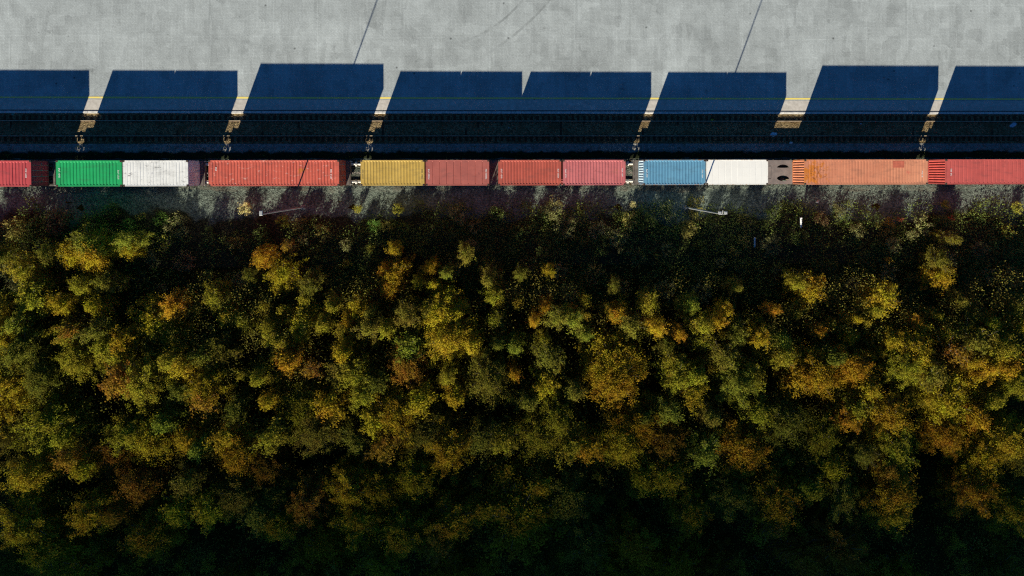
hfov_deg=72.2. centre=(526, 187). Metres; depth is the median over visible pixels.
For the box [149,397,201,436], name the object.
tree
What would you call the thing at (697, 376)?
tree
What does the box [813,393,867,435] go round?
tree
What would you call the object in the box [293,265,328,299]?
tree
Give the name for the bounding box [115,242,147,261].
tree
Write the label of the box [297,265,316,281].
shrub
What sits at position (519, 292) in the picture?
shrub
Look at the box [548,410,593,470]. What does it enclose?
tree
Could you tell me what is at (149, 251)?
shrub
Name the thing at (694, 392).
tree
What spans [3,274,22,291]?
shrub
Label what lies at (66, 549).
tree
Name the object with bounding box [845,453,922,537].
tree
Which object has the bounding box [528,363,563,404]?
tree
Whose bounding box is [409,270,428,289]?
tree
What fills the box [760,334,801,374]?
tree
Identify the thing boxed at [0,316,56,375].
tree
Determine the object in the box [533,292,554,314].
tree
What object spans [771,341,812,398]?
tree
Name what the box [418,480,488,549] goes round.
tree
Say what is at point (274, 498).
tree
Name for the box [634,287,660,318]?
tree
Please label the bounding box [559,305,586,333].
tree
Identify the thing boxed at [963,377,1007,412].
tree
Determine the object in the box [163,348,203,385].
tree
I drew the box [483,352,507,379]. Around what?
tree
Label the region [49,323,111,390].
tree
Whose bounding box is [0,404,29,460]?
tree
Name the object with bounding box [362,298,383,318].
tree
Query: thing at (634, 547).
tree
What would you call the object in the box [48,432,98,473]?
tree
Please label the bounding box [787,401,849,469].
tree
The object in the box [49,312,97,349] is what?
tree
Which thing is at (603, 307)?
tree
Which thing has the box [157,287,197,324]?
tree
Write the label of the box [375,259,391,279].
tree
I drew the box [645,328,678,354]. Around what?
tree
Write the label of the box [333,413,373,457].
tree
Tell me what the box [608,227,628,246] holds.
shrub
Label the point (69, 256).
tree
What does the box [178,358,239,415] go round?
tree
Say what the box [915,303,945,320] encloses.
tree
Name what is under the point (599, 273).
shrub
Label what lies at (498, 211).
shrub
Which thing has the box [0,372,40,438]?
tree
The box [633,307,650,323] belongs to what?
tree
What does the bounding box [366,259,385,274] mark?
shrub
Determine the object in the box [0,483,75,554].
tree
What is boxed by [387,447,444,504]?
tree
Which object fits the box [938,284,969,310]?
tree
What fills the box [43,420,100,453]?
tree
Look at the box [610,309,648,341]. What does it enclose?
tree
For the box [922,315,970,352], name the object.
tree
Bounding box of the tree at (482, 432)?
[461,410,503,464]
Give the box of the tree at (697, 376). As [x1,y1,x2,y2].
[682,353,710,388]
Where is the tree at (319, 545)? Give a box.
[290,508,362,575]
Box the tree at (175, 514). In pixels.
[155,482,216,531]
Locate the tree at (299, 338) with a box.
[287,328,313,346]
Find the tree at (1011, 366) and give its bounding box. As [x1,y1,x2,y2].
[978,352,1023,381]
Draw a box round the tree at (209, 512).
[187,478,234,537]
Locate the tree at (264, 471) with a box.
[243,429,295,489]
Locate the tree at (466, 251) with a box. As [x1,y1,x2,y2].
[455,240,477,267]
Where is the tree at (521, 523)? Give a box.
[465,451,570,572]
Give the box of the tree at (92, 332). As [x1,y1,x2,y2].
[70,315,127,346]
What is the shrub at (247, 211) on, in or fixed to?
on the ground
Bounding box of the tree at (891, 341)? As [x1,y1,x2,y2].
[862,316,901,350]
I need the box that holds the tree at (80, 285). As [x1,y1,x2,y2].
[66,270,110,301]
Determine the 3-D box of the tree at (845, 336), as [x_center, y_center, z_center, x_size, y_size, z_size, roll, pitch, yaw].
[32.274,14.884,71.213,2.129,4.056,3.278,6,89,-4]
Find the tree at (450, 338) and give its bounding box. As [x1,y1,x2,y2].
[416,311,477,370]
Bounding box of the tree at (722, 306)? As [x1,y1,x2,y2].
[709,295,736,320]
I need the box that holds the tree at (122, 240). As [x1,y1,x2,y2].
[108,229,155,253]
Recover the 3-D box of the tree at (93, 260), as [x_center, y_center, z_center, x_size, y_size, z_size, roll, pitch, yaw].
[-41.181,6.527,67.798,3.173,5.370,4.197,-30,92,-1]
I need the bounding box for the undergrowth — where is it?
[0,195,1023,322]
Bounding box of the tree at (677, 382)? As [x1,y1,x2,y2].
[648,355,692,401]
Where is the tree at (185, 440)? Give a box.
[170,410,217,463]
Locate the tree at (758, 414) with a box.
[729,388,779,435]
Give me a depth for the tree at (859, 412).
68.28 m
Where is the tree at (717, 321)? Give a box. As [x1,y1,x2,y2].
[703,305,730,331]
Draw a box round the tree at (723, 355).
[696,331,746,373]
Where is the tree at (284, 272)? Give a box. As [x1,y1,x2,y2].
[262,253,308,295]
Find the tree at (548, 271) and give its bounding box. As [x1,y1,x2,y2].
[541,261,556,280]
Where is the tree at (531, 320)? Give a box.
[526,305,541,328]
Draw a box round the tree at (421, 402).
[394,371,441,419]
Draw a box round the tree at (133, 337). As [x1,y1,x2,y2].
[109,322,147,357]
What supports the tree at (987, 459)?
on the ground
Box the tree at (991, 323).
[975,311,1003,332]
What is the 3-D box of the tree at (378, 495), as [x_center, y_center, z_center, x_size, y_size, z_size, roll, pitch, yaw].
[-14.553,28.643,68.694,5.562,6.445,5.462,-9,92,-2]
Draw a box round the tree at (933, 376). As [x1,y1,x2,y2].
[904,357,950,394]
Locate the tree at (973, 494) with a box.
[926,458,1005,522]
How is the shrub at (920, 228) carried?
on the ground
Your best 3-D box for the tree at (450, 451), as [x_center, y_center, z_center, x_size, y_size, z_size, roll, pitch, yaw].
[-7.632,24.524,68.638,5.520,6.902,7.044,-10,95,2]
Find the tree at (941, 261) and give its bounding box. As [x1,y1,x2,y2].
[915,244,953,274]
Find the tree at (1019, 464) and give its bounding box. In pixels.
[984,413,1023,486]
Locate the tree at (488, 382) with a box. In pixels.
[459,345,510,411]
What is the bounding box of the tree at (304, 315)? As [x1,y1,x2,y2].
[284,299,321,337]
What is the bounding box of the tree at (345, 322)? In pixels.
[339,307,358,328]
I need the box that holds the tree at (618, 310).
[606,297,628,324]
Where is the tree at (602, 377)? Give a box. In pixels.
[574,350,612,389]
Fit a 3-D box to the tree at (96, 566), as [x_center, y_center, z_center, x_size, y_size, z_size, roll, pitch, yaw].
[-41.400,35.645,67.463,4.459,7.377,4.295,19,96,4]
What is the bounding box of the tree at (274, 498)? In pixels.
[245,465,315,516]
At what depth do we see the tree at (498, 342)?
68.41 m
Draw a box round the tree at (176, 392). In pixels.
[162,371,200,405]
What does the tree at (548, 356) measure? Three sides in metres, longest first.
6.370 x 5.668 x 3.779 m
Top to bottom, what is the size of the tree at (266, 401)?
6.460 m
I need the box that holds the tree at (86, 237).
[64,221,121,259]
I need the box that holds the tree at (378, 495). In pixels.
[350,455,401,514]
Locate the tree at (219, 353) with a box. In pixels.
[197,329,245,373]
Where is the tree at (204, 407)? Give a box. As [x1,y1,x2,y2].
[189,379,236,421]
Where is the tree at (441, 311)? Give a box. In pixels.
[414,277,471,335]
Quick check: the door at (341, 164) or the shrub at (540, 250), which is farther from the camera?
the shrub at (540, 250)
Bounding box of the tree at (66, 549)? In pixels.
[53,510,110,562]
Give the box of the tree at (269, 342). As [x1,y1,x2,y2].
[258,325,296,353]
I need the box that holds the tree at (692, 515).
[665,473,714,539]
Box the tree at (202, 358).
[186,336,223,371]
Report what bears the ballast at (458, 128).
on the ground
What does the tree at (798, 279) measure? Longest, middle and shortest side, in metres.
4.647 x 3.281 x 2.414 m
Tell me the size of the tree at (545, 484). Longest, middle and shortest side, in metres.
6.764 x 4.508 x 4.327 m
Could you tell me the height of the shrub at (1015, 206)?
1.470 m
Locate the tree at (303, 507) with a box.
[283,466,340,531]
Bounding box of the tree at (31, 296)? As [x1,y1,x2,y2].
[6,273,61,318]
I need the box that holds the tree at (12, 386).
[0,354,56,422]
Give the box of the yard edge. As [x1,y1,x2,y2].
[0,99,1023,110]
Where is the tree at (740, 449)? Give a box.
[691,410,790,482]
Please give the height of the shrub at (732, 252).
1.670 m
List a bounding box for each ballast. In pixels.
[0,113,1023,143]
[0,157,1023,193]
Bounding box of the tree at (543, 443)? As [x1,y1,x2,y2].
[508,400,567,465]
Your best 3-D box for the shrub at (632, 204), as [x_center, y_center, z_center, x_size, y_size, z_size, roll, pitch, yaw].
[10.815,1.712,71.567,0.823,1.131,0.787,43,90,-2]
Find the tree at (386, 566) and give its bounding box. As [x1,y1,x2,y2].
[358,531,410,575]
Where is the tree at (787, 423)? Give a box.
[753,390,814,451]
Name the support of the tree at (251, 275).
on the ground
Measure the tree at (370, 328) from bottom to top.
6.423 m
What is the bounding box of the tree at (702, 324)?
[679,306,716,342]
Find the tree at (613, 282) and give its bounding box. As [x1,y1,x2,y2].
[606,273,622,294]
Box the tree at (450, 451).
[419,404,476,482]
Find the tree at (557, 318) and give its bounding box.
[539,302,572,331]
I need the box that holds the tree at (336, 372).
[323,354,360,387]
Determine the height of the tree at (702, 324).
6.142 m
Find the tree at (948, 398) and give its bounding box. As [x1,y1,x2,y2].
[897,358,981,435]
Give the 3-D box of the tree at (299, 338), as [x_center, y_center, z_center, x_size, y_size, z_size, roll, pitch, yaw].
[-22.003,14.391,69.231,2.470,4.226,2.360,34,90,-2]
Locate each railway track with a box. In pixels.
[0,115,1023,141]
[49,159,799,185]
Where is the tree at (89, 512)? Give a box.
[63,479,130,541]
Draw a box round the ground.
[0,99,1023,575]
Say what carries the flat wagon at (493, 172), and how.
on the railway track at (630, 183)
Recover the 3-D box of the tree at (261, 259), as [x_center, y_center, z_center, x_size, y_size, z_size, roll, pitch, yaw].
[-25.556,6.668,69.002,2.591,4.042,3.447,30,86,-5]
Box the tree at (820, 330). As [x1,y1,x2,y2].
[801,318,831,340]
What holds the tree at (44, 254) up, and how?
on the ground
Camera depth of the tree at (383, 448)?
66.37 m
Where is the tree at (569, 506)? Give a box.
[525,460,601,534]
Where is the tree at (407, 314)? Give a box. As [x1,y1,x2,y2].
[389,292,425,330]
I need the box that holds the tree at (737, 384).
[705,355,768,407]
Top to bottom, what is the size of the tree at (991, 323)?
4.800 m
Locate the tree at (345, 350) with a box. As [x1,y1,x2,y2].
[326,325,367,363]
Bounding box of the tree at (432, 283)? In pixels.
[423,276,446,292]
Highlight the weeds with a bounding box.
[0,142,1023,160]
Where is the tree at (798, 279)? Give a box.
[779,267,811,295]
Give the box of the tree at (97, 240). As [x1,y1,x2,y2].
[86,232,120,263]
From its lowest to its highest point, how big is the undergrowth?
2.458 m
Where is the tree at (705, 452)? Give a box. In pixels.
[679,421,720,480]
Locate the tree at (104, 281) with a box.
[88,268,133,295]
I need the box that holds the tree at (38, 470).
[0,446,69,502]
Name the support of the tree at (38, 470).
on the ground
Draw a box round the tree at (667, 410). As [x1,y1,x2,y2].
[643,391,684,427]
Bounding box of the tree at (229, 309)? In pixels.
[216,297,246,333]
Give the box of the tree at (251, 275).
[240,266,262,286]
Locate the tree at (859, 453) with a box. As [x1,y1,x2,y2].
[835,425,885,469]
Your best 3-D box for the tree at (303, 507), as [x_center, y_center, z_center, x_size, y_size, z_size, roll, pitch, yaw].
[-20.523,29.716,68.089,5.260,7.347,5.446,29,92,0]
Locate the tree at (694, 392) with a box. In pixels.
[675,371,710,415]
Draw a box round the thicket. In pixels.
[0,260,1023,575]
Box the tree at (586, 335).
[567,319,599,342]
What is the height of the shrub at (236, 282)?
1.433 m
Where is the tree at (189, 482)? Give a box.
[168,455,219,503]
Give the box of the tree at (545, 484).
[515,450,560,499]
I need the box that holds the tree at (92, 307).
[82,292,121,317]
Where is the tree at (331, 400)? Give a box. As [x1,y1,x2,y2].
[307,380,352,429]
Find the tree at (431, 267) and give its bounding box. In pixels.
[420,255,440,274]
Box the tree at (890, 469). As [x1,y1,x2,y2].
[847,437,899,485]
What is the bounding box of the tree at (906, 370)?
[870,339,930,391]
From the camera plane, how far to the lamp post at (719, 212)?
64.65 m
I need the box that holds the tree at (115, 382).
[97,350,156,402]
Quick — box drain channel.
[0,110,1023,111]
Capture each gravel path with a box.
[0,143,1023,158]
[0,187,1023,268]
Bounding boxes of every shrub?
[0,264,8,278]
[0,288,7,301]
[1,215,28,239]
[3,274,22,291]
[16,196,50,232]
[37,252,63,267]
[39,207,73,235]
[75,208,102,231]
[100,199,121,218]
[102,226,118,239]
[116,218,136,233]
[126,236,156,263]
[150,210,169,225]
[153,281,167,297]
[156,233,172,251]
[160,211,190,238]
[169,249,195,271]
[180,281,198,294]
[198,269,214,282]
[200,222,214,243]
[221,235,245,251]
[225,287,241,300]
[230,271,246,286]
[237,202,252,215]
[252,224,269,241]
[258,292,274,302]
[274,214,290,227]
[290,216,307,232]
[296,232,310,245]
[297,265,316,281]
[313,223,332,244]
[339,237,352,251]
[342,259,353,268]
[352,205,362,212]
[364,285,380,303]
[365,218,379,232]
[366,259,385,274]
[367,243,374,253]
[381,220,392,231]
[392,203,404,214]
[408,285,425,301]
[410,200,427,214]
[416,265,439,286]
[428,218,448,239]
[442,262,461,280]
[446,202,465,224]
[463,261,479,274]
[464,238,478,254]
[466,220,482,234]
[489,206,503,221]
[502,286,527,308]
[509,223,524,238]
[516,253,541,274]
[536,246,547,259]
[539,286,553,299]
[540,195,564,220]
[552,213,577,238]
[553,263,567,279]
[580,265,606,285]
[588,220,609,240]
[594,243,612,256]
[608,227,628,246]
[616,277,631,295]
[621,210,637,234]
[630,201,636,207]
[633,286,656,303]
[643,208,658,230]
[654,277,676,303]
[658,200,677,221]
[661,243,671,257]
[679,219,700,238]
[685,194,704,219]
[689,280,712,303]
[704,216,715,228]
[714,234,732,253]
[714,256,727,267]
[722,272,743,298]
[727,247,740,258]
[736,212,754,230]
[737,233,749,251]
[759,231,782,257]
[763,208,779,221]
[789,228,809,247]
[813,210,829,226]
[825,281,850,304]
[832,201,846,217]
[832,240,845,251]
[843,277,861,289]
[849,223,868,237]
[867,212,882,224]
[874,218,894,238]
[880,262,902,281]
[885,217,896,226]
[885,236,901,252]
[904,230,918,241]
[913,212,933,236]
[928,231,947,250]
[929,215,954,231]
[941,200,952,209]
[943,250,957,271]
[957,266,982,293]
[969,239,989,257]
[980,267,998,285]
[995,285,1012,299]
[1000,222,1017,242]
[1000,265,1023,289]
[1010,202,1023,214]
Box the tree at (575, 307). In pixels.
[564,302,578,318]
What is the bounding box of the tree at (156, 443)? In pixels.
[123,409,185,466]
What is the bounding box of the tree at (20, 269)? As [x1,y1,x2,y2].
[0,248,53,284]
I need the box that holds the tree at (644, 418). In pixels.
[624,390,657,424]
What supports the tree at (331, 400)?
on the ground
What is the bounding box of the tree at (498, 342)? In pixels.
[487,327,509,351]
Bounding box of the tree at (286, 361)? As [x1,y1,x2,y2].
[271,341,316,379]
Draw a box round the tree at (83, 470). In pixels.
[68,428,113,484]
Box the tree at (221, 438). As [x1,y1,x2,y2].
[202,415,256,454]
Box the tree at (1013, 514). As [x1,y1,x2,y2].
[968,476,1023,538]
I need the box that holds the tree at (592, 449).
[564,418,605,467]
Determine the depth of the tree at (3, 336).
65.87 m
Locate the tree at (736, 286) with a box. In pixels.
[715,273,744,295]
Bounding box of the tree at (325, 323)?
[311,305,340,337]
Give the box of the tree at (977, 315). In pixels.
[948,293,991,331]
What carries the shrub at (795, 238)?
on the ground
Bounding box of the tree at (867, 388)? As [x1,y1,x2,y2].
[837,362,882,401]
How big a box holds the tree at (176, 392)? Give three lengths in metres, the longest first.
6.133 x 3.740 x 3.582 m
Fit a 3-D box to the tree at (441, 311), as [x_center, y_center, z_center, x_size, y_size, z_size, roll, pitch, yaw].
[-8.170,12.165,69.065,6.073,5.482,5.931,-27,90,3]
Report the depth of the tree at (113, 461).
65.98 m
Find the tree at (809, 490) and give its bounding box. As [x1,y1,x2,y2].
[777,461,828,504]
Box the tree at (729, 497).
[686,466,759,522]
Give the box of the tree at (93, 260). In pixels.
[75,240,124,277]
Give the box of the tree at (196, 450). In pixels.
[186,415,224,463]
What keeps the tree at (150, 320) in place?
on the ground
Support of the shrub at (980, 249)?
on the ground
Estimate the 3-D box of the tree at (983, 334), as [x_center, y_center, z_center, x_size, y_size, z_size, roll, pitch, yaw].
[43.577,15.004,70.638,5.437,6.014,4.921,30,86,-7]
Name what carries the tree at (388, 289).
on the ground
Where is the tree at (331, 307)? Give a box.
[323,287,348,314]
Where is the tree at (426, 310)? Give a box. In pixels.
[414,292,440,322]
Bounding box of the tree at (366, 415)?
[351,396,394,441]
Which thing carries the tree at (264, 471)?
on the ground
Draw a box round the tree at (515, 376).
[506,356,524,385]
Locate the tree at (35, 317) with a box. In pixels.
[0,308,47,337]
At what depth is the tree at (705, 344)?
68.86 m
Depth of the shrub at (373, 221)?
70.49 m
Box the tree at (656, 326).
[645,310,671,340]
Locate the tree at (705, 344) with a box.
[678,329,716,353]
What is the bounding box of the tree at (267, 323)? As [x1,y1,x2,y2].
[255,306,293,339]
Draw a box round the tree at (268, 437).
[248,408,303,460]
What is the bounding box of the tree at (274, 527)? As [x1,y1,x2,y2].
[248,493,314,549]
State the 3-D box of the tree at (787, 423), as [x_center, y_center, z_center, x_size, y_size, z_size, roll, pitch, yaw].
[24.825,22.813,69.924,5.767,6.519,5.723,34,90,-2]
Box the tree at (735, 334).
[719,312,749,350]
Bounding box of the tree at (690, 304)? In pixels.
[672,291,700,318]
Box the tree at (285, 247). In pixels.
[280,238,298,254]
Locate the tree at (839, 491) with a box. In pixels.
[808,467,859,529]
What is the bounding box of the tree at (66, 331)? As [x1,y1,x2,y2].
[54,309,96,342]
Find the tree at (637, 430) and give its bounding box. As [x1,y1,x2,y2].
[601,398,674,448]
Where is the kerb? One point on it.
(401, 112)
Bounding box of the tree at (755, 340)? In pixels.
[744,320,772,352]
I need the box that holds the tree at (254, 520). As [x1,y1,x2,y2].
[234,487,284,539]
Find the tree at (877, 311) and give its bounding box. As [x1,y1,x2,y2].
[848,290,884,317]
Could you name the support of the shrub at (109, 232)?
on the ground
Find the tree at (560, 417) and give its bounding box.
[533,387,580,449]
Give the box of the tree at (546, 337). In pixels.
[533,323,551,345]
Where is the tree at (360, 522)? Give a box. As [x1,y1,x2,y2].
[318,487,391,552]
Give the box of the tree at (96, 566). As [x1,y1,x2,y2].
[57,531,119,575]
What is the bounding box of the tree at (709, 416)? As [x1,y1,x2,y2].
[679,392,723,428]
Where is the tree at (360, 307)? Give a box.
[341,288,374,325]
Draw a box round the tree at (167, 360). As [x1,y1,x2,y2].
[156,330,200,375]
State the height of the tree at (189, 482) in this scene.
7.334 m
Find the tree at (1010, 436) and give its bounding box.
[964,402,1023,468]
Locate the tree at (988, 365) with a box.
[935,342,1017,394]
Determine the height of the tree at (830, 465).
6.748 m
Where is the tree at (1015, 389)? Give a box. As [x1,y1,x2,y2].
[981,357,1023,403]
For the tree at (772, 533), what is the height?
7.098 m
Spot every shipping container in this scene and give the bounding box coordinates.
[0,160,48,186]
[56,160,122,185]
[123,160,199,185]
[208,160,345,185]
[360,160,425,185]
[426,160,489,185]
[498,160,561,184]
[561,160,625,184]
[638,160,705,184]
[706,160,767,184]
[792,159,927,184]
[928,159,1023,183]
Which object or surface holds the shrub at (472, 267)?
on the ground
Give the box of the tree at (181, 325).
[149,310,199,351]
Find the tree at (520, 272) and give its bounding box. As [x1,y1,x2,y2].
[512,262,531,284]
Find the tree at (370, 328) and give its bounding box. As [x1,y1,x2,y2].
[348,314,387,345]
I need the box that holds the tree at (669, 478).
[626,447,694,504]
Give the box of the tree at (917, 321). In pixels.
[895,308,926,330]
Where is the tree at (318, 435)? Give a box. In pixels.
[292,407,352,458]
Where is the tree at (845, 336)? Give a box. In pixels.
[833,318,855,344]
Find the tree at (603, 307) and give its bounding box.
[598,300,617,320]
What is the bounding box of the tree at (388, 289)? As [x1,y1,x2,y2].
[376,260,410,300]
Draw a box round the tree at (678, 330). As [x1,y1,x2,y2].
[665,318,686,341]
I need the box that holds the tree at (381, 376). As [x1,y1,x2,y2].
[358,360,399,399]
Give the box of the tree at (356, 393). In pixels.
[340,381,378,413]
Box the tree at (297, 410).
[276,375,339,438]
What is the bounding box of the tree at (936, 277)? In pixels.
[916,264,958,295]
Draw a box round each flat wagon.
[49,161,55,185]
[200,160,208,185]
[346,160,355,185]
[356,160,627,184]
[627,160,791,184]
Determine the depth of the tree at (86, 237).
66.48 m
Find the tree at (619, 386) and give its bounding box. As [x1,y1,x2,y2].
[580,344,649,413]
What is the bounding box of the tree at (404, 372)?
[385,332,434,395]
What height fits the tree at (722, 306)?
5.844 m
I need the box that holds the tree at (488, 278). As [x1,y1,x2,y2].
[478,257,504,288]
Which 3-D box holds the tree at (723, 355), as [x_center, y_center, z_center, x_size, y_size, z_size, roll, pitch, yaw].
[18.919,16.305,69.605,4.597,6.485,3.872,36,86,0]
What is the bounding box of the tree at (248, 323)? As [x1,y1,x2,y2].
[230,305,263,335]
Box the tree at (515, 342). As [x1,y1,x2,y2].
[500,324,532,359]
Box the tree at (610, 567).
[591,538,651,575]
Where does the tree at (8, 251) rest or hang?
on the ground
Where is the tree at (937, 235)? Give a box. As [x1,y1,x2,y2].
[928,229,962,245]
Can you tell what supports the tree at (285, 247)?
on the ground
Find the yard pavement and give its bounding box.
[0,0,1023,100]
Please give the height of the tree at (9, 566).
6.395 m
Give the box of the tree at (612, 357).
[572,318,650,390]
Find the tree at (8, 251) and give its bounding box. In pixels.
[0,233,34,265]
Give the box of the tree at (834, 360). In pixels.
[805,336,850,372]
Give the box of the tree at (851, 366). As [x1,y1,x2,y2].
[816,341,887,392]
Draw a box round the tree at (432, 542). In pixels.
[418,519,458,565]
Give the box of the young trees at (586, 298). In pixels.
[0,288,1023,575]
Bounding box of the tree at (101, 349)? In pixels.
[82,323,132,366]
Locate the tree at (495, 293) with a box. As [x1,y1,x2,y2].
[477,281,506,306]
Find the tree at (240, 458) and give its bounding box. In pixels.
[209,418,268,483]
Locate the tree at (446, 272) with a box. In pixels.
[436,262,458,279]
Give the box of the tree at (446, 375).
[435,359,462,386]
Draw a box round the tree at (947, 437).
[913,409,970,461]
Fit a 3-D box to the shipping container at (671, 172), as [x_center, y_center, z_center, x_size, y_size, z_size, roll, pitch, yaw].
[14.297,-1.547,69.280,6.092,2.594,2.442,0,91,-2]
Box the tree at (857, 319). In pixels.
[835,306,862,327]
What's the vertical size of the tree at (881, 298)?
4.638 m
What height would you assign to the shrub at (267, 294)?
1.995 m
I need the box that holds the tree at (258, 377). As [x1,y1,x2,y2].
[246,354,277,387]
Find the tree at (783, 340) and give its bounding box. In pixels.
[758,316,793,358]
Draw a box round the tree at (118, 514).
[100,487,153,531]
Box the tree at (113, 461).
[88,419,162,478]
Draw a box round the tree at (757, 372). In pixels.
[728,352,767,393]
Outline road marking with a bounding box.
[0,96,1023,99]
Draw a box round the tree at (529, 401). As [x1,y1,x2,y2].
[503,378,546,413]
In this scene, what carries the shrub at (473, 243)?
on the ground
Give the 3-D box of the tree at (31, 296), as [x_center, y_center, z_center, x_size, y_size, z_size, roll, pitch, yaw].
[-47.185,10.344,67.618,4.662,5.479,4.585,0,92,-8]
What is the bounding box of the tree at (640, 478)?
[617,444,660,504]
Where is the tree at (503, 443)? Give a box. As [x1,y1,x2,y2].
[489,414,522,461]
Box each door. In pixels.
[32,162,47,172]
[32,174,48,184]
[339,161,344,172]
[339,173,344,184]
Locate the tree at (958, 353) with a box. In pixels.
[926,331,973,374]
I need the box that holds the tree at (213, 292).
[201,276,235,317]
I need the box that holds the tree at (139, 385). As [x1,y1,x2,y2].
[118,347,176,415]
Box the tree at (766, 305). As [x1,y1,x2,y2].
[757,299,783,316]
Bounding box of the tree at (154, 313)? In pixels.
[145,304,164,318]
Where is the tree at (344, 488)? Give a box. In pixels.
[314,450,377,511]
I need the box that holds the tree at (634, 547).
[603,513,656,574]
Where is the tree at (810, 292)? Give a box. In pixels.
[780,269,828,316]
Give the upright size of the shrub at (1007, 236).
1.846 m
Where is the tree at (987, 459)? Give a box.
[942,424,1010,485]
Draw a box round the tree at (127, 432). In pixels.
[100,407,163,461]
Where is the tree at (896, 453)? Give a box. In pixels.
[858,419,921,482]
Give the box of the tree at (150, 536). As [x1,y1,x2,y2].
[115,500,191,570]
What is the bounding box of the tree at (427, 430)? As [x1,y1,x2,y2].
[394,399,458,464]
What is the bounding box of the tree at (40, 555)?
[13,507,89,575]
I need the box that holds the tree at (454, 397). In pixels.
[436,361,471,410]
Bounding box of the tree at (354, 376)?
[324,349,378,394]
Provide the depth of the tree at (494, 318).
68.45 m
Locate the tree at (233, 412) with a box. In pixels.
[216,381,258,428]
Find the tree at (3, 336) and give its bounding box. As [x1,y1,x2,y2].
[0,304,39,364]
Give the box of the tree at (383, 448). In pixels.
[362,422,406,469]
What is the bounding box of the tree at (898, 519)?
[857,489,912,538]
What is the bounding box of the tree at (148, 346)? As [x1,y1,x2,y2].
[140,331,163,353]
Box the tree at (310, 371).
[299,347,331,382]
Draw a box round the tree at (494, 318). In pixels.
[484,301,506,331]
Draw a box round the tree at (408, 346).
[388,318,439,369]
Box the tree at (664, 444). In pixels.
[640,418,691,470]
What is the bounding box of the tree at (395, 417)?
[366,372,423,458]
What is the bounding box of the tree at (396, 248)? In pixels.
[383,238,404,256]
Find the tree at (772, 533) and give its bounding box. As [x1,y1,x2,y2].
[739,498,790,544]
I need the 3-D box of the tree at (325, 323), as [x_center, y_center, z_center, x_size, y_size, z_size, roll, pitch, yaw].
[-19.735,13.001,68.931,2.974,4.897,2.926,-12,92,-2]
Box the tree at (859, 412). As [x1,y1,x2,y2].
[831,382,877,421]
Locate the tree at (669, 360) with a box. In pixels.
[648,339,692,380]
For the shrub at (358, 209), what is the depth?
70.35 m
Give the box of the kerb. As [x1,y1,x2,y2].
[0,111,1023,113]
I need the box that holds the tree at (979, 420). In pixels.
[955,394,993,436]
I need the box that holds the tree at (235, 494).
[208,465,264,521]
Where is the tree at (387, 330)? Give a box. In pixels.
[377,313,404,346]
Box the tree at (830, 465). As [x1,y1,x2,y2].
[792,444,850,488]
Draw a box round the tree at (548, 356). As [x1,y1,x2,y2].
[526,331,566,382]
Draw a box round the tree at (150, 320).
[129,299,177,339]
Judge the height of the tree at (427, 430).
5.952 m
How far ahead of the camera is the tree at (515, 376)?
68.19 m
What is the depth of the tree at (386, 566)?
66.84 m
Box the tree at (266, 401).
[255,376,293,413]
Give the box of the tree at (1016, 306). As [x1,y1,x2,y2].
[991,289,1023,318]
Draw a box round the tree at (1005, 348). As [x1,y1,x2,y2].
[968,325,1023,369]
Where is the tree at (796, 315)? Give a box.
[783,305,802,324]
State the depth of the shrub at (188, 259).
69.69 m
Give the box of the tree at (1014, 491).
[998,477,1023,526]
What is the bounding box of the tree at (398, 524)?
[367,492,432,562]
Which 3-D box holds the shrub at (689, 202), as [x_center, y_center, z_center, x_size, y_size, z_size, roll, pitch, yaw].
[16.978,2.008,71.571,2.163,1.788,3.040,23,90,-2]
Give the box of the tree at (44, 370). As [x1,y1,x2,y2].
[19,342,79,408]
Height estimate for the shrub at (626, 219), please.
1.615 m
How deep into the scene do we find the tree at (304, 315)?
68.04 m
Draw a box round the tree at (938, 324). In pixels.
[923,315,945,330]
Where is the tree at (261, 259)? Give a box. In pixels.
[249,243,281,271]
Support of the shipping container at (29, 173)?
on the flat wagon at (52, 173)
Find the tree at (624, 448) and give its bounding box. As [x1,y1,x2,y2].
[589,412,652,469]
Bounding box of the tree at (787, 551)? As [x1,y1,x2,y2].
[757,527,804,566]
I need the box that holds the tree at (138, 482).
[108,452,173,510]
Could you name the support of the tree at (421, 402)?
on the ground
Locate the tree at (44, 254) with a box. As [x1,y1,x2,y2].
[32,239,66,267]
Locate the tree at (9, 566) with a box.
[0,533,48,575]
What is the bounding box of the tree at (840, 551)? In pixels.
[793,500,870,575]
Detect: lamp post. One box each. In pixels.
[259,205,304,215]
[683,205,726,214]
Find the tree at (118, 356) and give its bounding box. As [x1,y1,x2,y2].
[107,332,154,364]
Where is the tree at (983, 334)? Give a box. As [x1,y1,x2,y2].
[943,315,999,362]
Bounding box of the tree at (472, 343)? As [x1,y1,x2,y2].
[455,325,487,357]
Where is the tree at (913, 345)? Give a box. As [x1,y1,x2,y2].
[877,323,942,380]
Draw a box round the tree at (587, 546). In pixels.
[550,509,613,575]
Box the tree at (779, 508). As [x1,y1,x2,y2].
[742,463,806,541]
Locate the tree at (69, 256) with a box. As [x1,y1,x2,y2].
[55,237,91,272]
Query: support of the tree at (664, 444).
on the ground
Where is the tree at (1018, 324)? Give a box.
[1000,313,1023,339]
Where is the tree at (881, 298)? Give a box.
[853,275,903,320]
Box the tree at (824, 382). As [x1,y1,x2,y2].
[779,340,840,406]
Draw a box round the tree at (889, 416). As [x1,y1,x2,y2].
[852,386,919,447]
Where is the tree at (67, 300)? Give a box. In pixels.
[42,282,89,317]
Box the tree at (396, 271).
[379,256,412,288]
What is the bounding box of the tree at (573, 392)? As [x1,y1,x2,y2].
[558,364,589,404]
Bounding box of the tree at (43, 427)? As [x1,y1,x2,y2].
[7,388,101,457]

